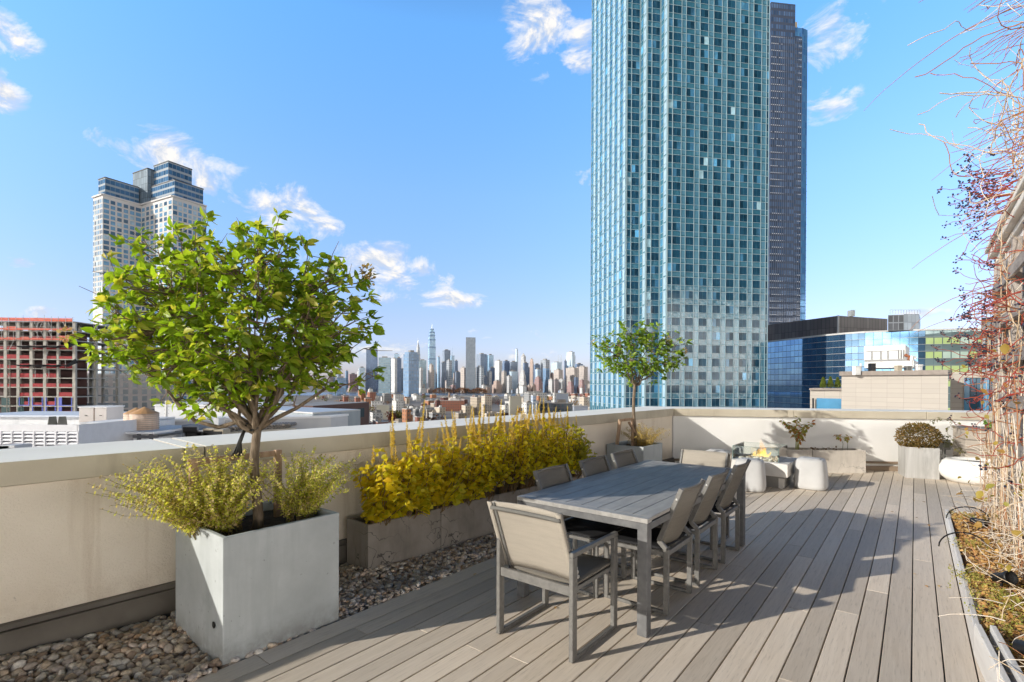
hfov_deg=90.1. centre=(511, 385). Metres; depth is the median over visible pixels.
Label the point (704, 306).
window
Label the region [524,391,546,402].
house
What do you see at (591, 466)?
side chair
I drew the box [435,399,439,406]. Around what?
house
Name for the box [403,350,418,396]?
skyscraper
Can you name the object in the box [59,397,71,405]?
window frame
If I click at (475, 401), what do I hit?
house
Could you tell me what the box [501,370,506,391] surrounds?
skyscraper
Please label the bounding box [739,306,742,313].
window
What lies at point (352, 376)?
skyscraper
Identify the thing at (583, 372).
skyscraper
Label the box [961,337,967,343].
window
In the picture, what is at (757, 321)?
window
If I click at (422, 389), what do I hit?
skyscraper
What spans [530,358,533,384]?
skyscraper
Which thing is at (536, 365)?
skyscraper
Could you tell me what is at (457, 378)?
skyscraper
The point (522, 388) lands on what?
skyscraper
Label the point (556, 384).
skyscraper
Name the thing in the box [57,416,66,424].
roof hood
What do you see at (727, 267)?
window
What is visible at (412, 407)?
house
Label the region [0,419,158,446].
louvre screen
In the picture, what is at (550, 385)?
skyscraper
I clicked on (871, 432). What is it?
parapet
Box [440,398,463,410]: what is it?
house
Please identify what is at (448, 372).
skyscraper
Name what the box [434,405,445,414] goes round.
house
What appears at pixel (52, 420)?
roof hood
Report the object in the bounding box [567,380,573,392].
skyscraper
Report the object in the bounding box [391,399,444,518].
yellow plant
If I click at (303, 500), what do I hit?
yellow green shrub
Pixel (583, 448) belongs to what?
yellow plant
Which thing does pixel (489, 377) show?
skyscraper
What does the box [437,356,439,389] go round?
skyscraper
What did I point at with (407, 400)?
house
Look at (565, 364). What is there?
skyscraper
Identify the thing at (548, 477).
side chair
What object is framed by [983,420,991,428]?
green tuft
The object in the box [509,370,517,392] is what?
skyscraper
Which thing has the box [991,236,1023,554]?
trellis
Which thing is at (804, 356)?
curved glass building
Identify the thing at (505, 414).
house
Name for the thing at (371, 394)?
house
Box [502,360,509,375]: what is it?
skyscraper
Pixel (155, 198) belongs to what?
residential tower
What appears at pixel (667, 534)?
side chair
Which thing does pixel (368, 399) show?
house
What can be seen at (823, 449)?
dry stalk
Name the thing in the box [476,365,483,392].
skyscraper
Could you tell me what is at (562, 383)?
skyscraper
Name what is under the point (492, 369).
skyscraper
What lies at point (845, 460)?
concrete trough
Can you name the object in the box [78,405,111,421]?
roof bulkhead
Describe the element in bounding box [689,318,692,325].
window
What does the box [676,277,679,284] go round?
window
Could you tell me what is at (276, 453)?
stake frame
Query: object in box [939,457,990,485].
white bowl planter
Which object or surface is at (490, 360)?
skyscraper
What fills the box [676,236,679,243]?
window
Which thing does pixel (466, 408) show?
house
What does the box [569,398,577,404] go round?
house
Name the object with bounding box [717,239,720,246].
window
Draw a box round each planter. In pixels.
[176,499,338,669]
[607,440,661,469]
[898,444,939,479]
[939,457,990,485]
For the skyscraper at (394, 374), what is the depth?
2057.44 m
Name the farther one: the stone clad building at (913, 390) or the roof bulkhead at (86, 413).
the stone clad building at (913, 390)
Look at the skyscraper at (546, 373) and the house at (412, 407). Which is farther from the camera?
the skyscraper at (546, 373)
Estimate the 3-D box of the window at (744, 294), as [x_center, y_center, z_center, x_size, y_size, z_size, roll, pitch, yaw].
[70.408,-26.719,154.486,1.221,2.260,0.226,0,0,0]
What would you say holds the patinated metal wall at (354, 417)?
on the neighbour roof
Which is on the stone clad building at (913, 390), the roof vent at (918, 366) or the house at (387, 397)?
the roof vent at (918, 366)
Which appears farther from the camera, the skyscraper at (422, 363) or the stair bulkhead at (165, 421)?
the skyscraper at (422, 363)
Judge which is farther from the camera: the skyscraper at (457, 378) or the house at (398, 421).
the skyscraper at (457, 378)
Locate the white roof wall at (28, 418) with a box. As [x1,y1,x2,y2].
[0,411,124,424]
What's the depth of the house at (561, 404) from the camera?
402.88 m
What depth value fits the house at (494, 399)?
1002.72 m
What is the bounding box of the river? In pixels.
[227,392,579,395]
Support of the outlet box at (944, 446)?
attached to the parapet at (871, 432)
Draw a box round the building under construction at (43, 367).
[0,315,124,412]
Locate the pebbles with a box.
[0,517,569,681]
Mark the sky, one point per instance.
(444, 146)
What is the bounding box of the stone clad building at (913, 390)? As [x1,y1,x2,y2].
[839,370,992,410]
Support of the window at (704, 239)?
in the glass tower at (679, 162)
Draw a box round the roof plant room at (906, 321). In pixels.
[888,310,919,330]
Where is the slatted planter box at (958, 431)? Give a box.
[951,425,991,457]
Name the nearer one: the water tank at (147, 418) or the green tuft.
the green tuft
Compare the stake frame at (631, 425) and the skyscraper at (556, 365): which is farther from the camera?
the skyscraper at (556, 365)
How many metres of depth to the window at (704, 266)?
152.07 m
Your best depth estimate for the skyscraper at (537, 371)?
2155.86 m
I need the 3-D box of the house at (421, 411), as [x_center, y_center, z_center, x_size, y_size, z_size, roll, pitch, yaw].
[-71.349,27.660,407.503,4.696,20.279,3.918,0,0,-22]
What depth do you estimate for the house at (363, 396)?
983.22 m
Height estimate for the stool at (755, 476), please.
0.466 m
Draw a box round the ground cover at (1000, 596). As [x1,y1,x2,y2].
[945,509,1023,656]
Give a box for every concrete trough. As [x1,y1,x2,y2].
[347,507,440,571]
[436,492,497,548]
[488,481,537,528]
[525,474,581,482]
[751,447,811,457]
[806,448,865,473]
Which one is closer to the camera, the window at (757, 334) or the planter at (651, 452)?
the planter at (651, 452)
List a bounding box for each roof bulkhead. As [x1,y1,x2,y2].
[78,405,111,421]
[94,405,124,420]
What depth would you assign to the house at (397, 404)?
643.10 m
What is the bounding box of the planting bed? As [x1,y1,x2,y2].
[945,509,1023,681]
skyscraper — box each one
[337,376,345,393]
[349,373,356,391]
[359,367,364,389]
[366,348,377,391]
[378,356,390,392]
[391,357,396,392]
[396,357,400,391]
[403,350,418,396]
[419,359,425,387]
[419,367,422,387]
[419,387,425,392]
[428,328,435,389]
[428,363,433,389]
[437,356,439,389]
[440,361,445,391]
[442,349,449,361]
[446,359,451,386]
[450,352,454,377]
[454,371,459,391]
[455,360,457,371]
[460,367,465,392]
[476,353,486,374]
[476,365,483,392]
[487,354,493,370]
[487,370,491,392]
[489,367,494,384]
[492,380,501,392]
[495,360,501,384]
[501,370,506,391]
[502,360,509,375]
[506,375,511,392]
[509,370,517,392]
[510,361,516,370]
[515,348,517,370]
[519,369,526,386]
[519,385,525,392]
[521,353,525,369]
[523,362,527,385]
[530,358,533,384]
[530,383,535,390]
[533,363,539,382]
[534,376,542,390]
[535,368,540,378]
[540,359,549,382]
[543,367,549,392]
[548,378,553,392]
[551,362,561,372]
[554,369,562,378]
[554,378,558,392]
[559,378,564,392]
[564,360,566,392]
[566,351,574,367]
[566,367,577,392]
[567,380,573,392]
[574,376,577,392]
[576,366,587,391]
[579,379,584,393]
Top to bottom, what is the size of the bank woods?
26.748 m
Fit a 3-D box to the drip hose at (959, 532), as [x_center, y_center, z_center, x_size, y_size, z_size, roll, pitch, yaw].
[3.956,1.362,4.512,0.385,0.119,0.099,0,0,12]
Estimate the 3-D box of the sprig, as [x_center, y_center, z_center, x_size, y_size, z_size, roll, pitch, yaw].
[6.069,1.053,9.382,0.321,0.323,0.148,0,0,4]
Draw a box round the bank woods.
[432,387,486,392]
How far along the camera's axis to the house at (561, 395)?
471.24 m
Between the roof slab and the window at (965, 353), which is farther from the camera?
the window at (965, 353)
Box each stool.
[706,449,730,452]
[735,457,765,492]
[794,456,828,490]
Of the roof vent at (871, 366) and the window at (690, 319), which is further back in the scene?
the window at (690, 319)
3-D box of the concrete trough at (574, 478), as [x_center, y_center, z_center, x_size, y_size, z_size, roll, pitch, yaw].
[0.527,1.393,6.501,0.340,0.440,0.794,0,0,42]
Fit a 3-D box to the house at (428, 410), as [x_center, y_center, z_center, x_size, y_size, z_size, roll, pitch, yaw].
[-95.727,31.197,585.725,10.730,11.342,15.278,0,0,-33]
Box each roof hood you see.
[47,416,56,424]
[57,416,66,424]
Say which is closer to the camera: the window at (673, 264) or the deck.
the deck
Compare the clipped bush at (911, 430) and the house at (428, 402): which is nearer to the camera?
the clipped bush at (911, 430)
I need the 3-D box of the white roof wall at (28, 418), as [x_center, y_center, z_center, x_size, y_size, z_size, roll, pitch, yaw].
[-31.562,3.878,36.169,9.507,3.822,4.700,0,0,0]
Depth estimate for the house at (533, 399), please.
520.78 m
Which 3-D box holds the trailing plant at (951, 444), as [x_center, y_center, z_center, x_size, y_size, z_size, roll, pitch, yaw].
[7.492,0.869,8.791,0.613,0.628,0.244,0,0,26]
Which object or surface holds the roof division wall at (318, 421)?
on the neighbour roof
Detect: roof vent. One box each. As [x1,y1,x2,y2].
[847,310,854,316]
[852,366,860,374]
[868,363,875,370]
[894,365,902,370]
[903,366,911,369]
[910,356,916,369]
[914,364,922,369]
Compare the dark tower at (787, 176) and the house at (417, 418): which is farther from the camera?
the house at (417, 418)
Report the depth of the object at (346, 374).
2680.54 m
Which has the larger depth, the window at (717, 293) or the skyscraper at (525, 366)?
the skyscraper at (525, 366)
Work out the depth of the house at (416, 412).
412.05 m
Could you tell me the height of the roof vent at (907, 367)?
0.753 m
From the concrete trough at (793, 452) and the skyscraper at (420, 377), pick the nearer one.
the concrete trough at (793, 452)
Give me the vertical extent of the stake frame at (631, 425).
0.487 m
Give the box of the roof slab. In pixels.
[46,474,978,681]
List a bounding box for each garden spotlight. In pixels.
[969,517,989,528]
[990,571,1018,588]
[1012,639,1023,654]
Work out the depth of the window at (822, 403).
44.80 m
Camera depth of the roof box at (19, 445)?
18.97 m
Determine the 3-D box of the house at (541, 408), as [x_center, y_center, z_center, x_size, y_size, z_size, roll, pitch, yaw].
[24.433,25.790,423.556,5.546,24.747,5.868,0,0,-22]
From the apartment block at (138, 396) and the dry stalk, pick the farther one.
the apartment block at (138, 396)
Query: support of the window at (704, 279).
in the glass tower at (679, 162)
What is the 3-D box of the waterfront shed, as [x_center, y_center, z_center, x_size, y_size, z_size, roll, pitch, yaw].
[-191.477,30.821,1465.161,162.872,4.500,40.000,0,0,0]
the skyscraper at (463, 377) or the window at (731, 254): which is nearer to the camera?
the window at (731, 254)
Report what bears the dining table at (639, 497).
on the deck
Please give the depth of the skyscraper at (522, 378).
2069.57 m
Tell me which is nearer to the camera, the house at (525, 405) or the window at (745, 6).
the window at (745, 6)
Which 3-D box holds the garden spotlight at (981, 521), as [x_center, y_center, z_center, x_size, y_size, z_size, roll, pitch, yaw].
[4.630,1.397,5.068,0.096,0.162,0.141,0,0,-22]
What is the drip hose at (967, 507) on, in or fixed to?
on the planting bed
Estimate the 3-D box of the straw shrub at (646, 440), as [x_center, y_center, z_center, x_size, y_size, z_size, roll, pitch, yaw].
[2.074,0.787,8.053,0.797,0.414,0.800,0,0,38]
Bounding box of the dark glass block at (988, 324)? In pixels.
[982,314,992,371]
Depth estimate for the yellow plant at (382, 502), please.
4.34 m
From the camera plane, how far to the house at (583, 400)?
622.44 m
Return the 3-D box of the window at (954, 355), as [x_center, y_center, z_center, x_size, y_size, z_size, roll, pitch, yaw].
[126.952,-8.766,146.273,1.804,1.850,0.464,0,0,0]
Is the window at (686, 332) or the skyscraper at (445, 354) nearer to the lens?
the window at (686, 332)
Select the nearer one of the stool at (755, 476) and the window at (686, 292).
the stool at (755, 476)
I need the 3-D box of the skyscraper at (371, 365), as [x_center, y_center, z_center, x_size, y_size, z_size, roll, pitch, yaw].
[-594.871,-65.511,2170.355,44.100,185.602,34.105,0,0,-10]
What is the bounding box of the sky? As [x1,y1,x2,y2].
[0,0,1023,383]
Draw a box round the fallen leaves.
[429,478,939,608]
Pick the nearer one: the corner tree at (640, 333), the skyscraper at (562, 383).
the corner tree at (640, 333)
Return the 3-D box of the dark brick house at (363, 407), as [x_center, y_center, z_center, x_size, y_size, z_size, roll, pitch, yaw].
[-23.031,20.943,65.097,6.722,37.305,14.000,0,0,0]
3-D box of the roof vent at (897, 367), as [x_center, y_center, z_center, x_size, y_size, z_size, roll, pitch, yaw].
[32.107,-1.258,42.494,0.416,0.794,0.480,0,0,0]
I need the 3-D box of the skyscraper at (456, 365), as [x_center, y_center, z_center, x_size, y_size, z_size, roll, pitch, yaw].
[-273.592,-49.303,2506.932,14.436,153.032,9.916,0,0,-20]
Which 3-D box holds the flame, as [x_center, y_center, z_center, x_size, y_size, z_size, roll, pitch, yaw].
[4.512,1.344,9.000,0.444,0.466,0.444,0,0,26]
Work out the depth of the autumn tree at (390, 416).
470.83 m
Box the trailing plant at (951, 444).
[926,417,964,454]
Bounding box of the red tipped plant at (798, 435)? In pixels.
[779,416,814,449]
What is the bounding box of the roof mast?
[164,401,168,416]
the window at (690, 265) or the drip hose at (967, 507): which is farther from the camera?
the window at (690, 265)
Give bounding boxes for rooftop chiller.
[864,345,917,368]
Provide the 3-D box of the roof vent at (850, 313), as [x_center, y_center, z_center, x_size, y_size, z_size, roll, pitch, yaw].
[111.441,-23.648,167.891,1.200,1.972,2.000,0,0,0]
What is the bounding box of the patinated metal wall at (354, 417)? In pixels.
[259,406,359,425]
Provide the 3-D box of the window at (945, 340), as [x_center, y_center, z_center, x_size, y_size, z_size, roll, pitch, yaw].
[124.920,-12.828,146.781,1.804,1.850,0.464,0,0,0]
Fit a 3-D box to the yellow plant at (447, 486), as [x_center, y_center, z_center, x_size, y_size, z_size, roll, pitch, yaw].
[-0.600,0.757,4.877,0.557,0.943,0.592,0,0,38]
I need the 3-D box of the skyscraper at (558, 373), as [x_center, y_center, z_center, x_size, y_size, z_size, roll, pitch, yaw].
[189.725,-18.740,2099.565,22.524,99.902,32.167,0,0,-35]
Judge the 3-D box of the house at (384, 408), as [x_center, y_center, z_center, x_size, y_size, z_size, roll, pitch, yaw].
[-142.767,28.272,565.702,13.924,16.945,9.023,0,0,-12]
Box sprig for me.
[834,434,851,449]
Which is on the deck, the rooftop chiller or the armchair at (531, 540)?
the armchair at (531, 540)
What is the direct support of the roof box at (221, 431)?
on the neighbour roof
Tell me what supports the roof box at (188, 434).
on the neighbour roof
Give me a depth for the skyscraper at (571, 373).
2138.51 m
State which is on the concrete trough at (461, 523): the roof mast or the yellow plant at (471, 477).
the yellow plant at (471, 477)
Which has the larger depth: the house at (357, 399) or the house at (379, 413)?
the house at (357, 399)
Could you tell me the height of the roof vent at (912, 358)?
1.632 m
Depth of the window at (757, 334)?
155.36 m
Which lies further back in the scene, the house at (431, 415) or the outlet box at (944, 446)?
the house at (431, 415)
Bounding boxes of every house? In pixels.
[293,401,368,424]
[343,396,347,401]
[354,396,360,401]
[358,390,365,400]
[364,397,371,403]
[367,391,375,400]
[370,410,382,421]
[371,399,382,411]
[372,418,387,423]
[377,403,389,418]
[382,393,391,402]
[391,419,401,422]
[392,399,402,410]
[393,394,403,400]
[402,408,410,421]
[405,397,409,403]
[409,405,419,410]
[413,407,418,421]
[414,395,420,400]
[415,416,422,421]
[419,407,425,419]
[425,399,434,404]
[425,408,435,417]
[429,411,439,419]
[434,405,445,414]
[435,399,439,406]
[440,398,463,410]
[453,410,466,418]
[461,404,471,414]
[470,395,480,414]
[481,394,491,405]
[481,404,491,412]
[481,411,499,416]
[492,396,498,402]
[496,410,508,415]
[500,403,508,411]
[509,394,521,414]
[522,401,531,413]
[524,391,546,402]
[531,393,535,413]
[537,402,545,412]
[545,399,572,412]
[556,390,567,402]
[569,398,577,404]
[572,404,587,410]
[579,395,587,404]
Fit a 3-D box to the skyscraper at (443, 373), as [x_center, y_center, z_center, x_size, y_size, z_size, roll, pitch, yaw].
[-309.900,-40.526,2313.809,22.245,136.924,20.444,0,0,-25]
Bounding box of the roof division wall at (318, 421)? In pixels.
[175,414,348,431]
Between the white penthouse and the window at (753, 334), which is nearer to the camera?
the white penthouse
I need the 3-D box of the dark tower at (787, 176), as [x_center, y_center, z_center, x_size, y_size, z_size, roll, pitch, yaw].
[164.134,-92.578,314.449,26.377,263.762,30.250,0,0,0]
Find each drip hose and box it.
[938,532,986,546]
[946,506,989,519]
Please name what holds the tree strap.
attached to the stake frame at (276, 453)
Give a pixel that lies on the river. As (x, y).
(380, 394)
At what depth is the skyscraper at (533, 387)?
2017.13 m
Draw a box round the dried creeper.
[864,0,1023,681]
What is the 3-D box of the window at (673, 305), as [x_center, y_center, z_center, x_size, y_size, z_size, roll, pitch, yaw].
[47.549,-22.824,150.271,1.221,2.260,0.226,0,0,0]
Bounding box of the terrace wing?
[809,388,840,408]
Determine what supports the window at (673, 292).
in the glass tower at (679, 162)
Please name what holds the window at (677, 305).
in the glass tower at (679, 162)
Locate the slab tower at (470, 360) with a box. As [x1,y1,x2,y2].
[466,337,475,392]
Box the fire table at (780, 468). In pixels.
[731,442,796,488]
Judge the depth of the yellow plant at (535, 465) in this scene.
5.82 m
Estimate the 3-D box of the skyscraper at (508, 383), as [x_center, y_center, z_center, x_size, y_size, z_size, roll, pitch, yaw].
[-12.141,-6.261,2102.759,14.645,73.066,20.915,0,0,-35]
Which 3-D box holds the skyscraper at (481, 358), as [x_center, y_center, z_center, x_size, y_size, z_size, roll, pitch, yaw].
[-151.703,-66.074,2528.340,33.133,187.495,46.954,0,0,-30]
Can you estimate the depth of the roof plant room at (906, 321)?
149.25 m
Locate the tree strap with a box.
[231,423,258,457]
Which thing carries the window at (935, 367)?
in the curved glass building at (804, 356)
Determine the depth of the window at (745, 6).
153.68 m
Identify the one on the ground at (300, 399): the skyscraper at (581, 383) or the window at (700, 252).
the skyscraper at (581, 383)
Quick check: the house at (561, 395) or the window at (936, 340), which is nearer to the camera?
the window at (936, 340)
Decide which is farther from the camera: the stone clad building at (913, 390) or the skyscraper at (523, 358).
the skyscraper at (523, 358)
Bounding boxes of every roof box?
[0,443,31,448]
[182,424,205,436]
[186,429,202,436]
[203,427,215,435]
[213,428,229,434]
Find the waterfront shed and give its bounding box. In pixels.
[420,395,471,396]
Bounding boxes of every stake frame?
[187,449,281,516]
[615,418,636,445]
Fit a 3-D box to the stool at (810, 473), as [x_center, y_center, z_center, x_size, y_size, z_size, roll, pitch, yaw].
[4.621,1.350,7.895,0.444,0.466,0.444,0,0,38]
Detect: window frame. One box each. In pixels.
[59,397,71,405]
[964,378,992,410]
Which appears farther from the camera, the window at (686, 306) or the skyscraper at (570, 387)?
the skyscraper at (570, 387)
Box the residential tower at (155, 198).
[91,160,206,402]
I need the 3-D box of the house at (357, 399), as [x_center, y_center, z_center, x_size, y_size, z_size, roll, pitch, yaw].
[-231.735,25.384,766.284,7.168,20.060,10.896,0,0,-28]
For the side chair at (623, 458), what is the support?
on the deck
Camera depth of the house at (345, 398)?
781.89 m
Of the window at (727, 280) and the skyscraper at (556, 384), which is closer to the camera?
the window at (727, 280)
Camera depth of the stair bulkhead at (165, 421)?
28.54 m
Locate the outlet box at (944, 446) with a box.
[936,439,950,459]
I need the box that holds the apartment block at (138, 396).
[87,373,178,411]
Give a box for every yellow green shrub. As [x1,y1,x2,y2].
[86,443,283,539]
[250,444,361,522]
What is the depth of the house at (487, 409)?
662.42 m
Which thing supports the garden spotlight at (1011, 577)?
on the planting bed
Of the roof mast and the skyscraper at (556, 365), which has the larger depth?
the skyscraper at (556, 365)
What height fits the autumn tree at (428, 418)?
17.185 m
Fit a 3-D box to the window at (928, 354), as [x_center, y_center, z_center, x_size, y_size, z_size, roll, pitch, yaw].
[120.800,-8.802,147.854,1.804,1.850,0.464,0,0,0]
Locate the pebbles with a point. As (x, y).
(158, 648)
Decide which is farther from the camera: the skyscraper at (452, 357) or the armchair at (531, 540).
the skyscraper at (452, 357)
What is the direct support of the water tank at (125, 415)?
on the stair bulkhead at (165, 421)
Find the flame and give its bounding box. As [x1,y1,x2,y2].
[756,448,777,455]
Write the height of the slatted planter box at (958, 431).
0.868 m
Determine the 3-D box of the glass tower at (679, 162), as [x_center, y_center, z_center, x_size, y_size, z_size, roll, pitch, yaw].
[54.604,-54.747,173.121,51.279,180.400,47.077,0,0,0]
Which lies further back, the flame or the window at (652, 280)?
the window at (652, 280)
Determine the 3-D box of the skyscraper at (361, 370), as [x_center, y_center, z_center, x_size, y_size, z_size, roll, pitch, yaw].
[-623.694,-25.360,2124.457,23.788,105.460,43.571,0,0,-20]
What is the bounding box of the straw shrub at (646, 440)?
[621,423,669,446]
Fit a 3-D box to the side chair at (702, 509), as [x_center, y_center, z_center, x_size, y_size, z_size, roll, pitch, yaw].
[1.477,1.142,4.332,0.621,0.890,0.498,0,0,38]
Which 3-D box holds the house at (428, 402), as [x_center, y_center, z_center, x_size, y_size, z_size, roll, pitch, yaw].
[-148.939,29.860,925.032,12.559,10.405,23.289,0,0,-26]
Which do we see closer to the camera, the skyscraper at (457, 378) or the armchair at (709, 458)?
the armchair at (709, 458)
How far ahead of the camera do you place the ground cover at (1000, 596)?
3.38 m
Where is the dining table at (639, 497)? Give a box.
[517,460,745,637]
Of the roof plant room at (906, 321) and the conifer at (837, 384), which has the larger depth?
the roof plant room at (906, 321)
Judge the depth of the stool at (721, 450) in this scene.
8.73 m
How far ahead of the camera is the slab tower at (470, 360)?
2062.30 m
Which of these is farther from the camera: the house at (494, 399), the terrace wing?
the house at (494, 399)
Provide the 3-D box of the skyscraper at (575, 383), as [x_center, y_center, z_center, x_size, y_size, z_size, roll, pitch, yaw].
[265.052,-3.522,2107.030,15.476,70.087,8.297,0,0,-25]
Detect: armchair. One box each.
[487,500,617,663]
[679,449,731,549]
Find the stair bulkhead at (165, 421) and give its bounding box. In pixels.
[79,417,174,434]
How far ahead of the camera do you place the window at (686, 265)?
150.98 m
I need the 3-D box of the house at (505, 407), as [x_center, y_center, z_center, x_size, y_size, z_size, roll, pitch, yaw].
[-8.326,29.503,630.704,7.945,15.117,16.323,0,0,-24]
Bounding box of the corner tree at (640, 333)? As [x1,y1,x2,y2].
[590,320,692,445]
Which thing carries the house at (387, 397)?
on the ground at (300, 399)
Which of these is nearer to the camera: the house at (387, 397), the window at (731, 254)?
the window at (731, 254)
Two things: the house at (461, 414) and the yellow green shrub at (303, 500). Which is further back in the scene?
the house at (461, 414)
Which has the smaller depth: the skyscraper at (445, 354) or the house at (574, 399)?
the house at (574, 399)
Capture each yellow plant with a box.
[350,427,423,525]
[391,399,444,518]
[419,415,479,512]
[444,406,496,505]
[461,399,513,499]
[485,410,532,493]
[508,399,545,488]
[529,398,566,468]
[546,405,583,473]
[566,415,596,478]
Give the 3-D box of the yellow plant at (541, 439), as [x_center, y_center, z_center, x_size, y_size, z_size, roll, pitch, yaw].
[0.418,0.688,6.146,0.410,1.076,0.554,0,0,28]
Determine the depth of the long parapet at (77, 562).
3.36 m
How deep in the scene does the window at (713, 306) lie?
152.63 m
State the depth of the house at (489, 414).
557.72 m
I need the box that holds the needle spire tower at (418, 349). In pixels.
[416,343,420,359]
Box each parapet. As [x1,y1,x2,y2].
[0,406,674,655]
[646,406,991,471]
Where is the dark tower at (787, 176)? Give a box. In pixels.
[768,2,807,324]
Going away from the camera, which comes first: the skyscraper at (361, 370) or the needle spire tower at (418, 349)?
the skyscraper at (361, 370)
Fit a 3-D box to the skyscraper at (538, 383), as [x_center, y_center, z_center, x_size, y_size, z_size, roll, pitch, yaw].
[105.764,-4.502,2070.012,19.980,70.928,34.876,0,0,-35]
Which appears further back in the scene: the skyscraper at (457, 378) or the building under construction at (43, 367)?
the skyscraper at (457, 378)
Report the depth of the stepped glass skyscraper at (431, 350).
2558.51 m
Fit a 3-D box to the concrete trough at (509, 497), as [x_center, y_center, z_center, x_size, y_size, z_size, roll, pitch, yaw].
[-0.006,1.393,5.902,0.340,0.440,0.794,0,0,42]
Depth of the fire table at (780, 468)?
7.98 m
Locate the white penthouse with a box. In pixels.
[154,401,292,417]
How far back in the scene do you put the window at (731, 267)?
153.66 m
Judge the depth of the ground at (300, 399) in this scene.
1171.96 m
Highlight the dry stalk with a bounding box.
[801,446,836,449]
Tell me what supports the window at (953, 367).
in the curved glass building at (804, 356)
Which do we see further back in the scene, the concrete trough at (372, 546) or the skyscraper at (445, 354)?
the skyscraper at (445, 354)
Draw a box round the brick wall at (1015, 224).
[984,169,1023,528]
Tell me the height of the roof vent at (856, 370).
0.733 m
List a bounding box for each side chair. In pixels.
[533,464,625,597]
[578,455,660,569]
[603,478,705,615]
[610,449,684,549]
[651,467,729,586]
[670,459,750,563]
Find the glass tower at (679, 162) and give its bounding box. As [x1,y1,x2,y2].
[590,0,769,409]
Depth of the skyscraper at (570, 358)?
2712.13 m
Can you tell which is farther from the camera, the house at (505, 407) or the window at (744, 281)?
the house at (505, 407)
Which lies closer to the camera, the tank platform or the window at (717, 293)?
the tank platform
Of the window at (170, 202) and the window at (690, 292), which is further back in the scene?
the window at (170, 202)
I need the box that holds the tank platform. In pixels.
[125,425,181,439]
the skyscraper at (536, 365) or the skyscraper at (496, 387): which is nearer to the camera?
the skyscraper at (496, 387)
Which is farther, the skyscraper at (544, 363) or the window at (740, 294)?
the skyscraper at (544, 363)
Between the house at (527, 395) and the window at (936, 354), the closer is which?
the window at (936, 354)
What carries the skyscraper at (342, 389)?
on the ground at (300, 399)
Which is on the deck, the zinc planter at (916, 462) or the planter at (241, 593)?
the zinc planter at (916, 462)
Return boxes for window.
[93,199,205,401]
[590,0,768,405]
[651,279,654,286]
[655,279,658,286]
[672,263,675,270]
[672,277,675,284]
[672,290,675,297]
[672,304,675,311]
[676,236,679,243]
[676,250,679,257]
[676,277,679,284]
[676,304,679,311]
[685,264,688,271]
[685,291,688,298]
[685,304,688,311]
[685,318,688,325]
[685,331,688,338]
[689,264,692,271]
[689,291,692,298]
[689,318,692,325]
[699,251,702,258]
[699,278,702,285]
[703,238,706,245]
[703,265,706,272]
[703,278,706,285]
[703,305,706,312]
[712,305,715,312]
[716,292,719,299]
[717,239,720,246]
[726,266,729,273]
[726,279,729,286]
[730,253,733,260]
[730,266,733,273]
[739,293,742,300]
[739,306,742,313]
[743,280,746,287]
[743,293,746,300]
[752,333,755,340]
[756,320,759,327]
[756,333,759,340]
[816,398,840,408]
[926,338,932,343]
[926,352,932,357]
[934,338,941,343]
[934,352,941,357]
[934,366,941,369]
[943,338,950,343]
[943,352,950,357]
[952,352,958,357]
[952,366,958,371]
[960,351,967,357]
[960,366,967,371]
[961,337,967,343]
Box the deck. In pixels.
[194,471,991,681]
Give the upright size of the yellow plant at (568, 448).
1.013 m
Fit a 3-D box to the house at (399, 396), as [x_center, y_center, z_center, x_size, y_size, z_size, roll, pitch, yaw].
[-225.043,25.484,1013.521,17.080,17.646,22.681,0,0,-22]
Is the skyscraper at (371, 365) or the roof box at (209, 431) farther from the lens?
the skyscraper at (371, 365)
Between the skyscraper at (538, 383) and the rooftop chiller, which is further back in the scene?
the skyscraper at (538, 383)
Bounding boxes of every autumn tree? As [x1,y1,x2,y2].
[385,411,396,422]
[389,410,401,418]
[424,414,448,420]
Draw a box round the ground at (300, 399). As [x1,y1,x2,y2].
[213,382,589,423]
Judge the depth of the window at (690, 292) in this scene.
151.26 m
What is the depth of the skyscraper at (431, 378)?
2126.03 m
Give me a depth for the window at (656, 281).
153.98 m
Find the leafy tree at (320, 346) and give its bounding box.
[56,206,387,527]
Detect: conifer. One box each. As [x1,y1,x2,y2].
[820,377,826,387]
[827,376,833,387]
[834,377,840,387]
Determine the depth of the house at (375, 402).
702.46 m
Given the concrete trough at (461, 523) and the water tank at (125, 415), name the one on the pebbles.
the concrete trough at (461, 523)
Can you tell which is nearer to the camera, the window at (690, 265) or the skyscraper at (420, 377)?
the window at (690, 265)
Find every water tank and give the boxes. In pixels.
[123,407,138,420]
[129,407,159,429]
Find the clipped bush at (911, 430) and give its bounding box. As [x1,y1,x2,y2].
[893,422,944,449]
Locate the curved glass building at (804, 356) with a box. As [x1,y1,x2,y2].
[767,315,980,409]
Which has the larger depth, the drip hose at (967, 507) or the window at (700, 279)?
the window at (700, 279)
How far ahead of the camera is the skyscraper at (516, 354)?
3404.38 m

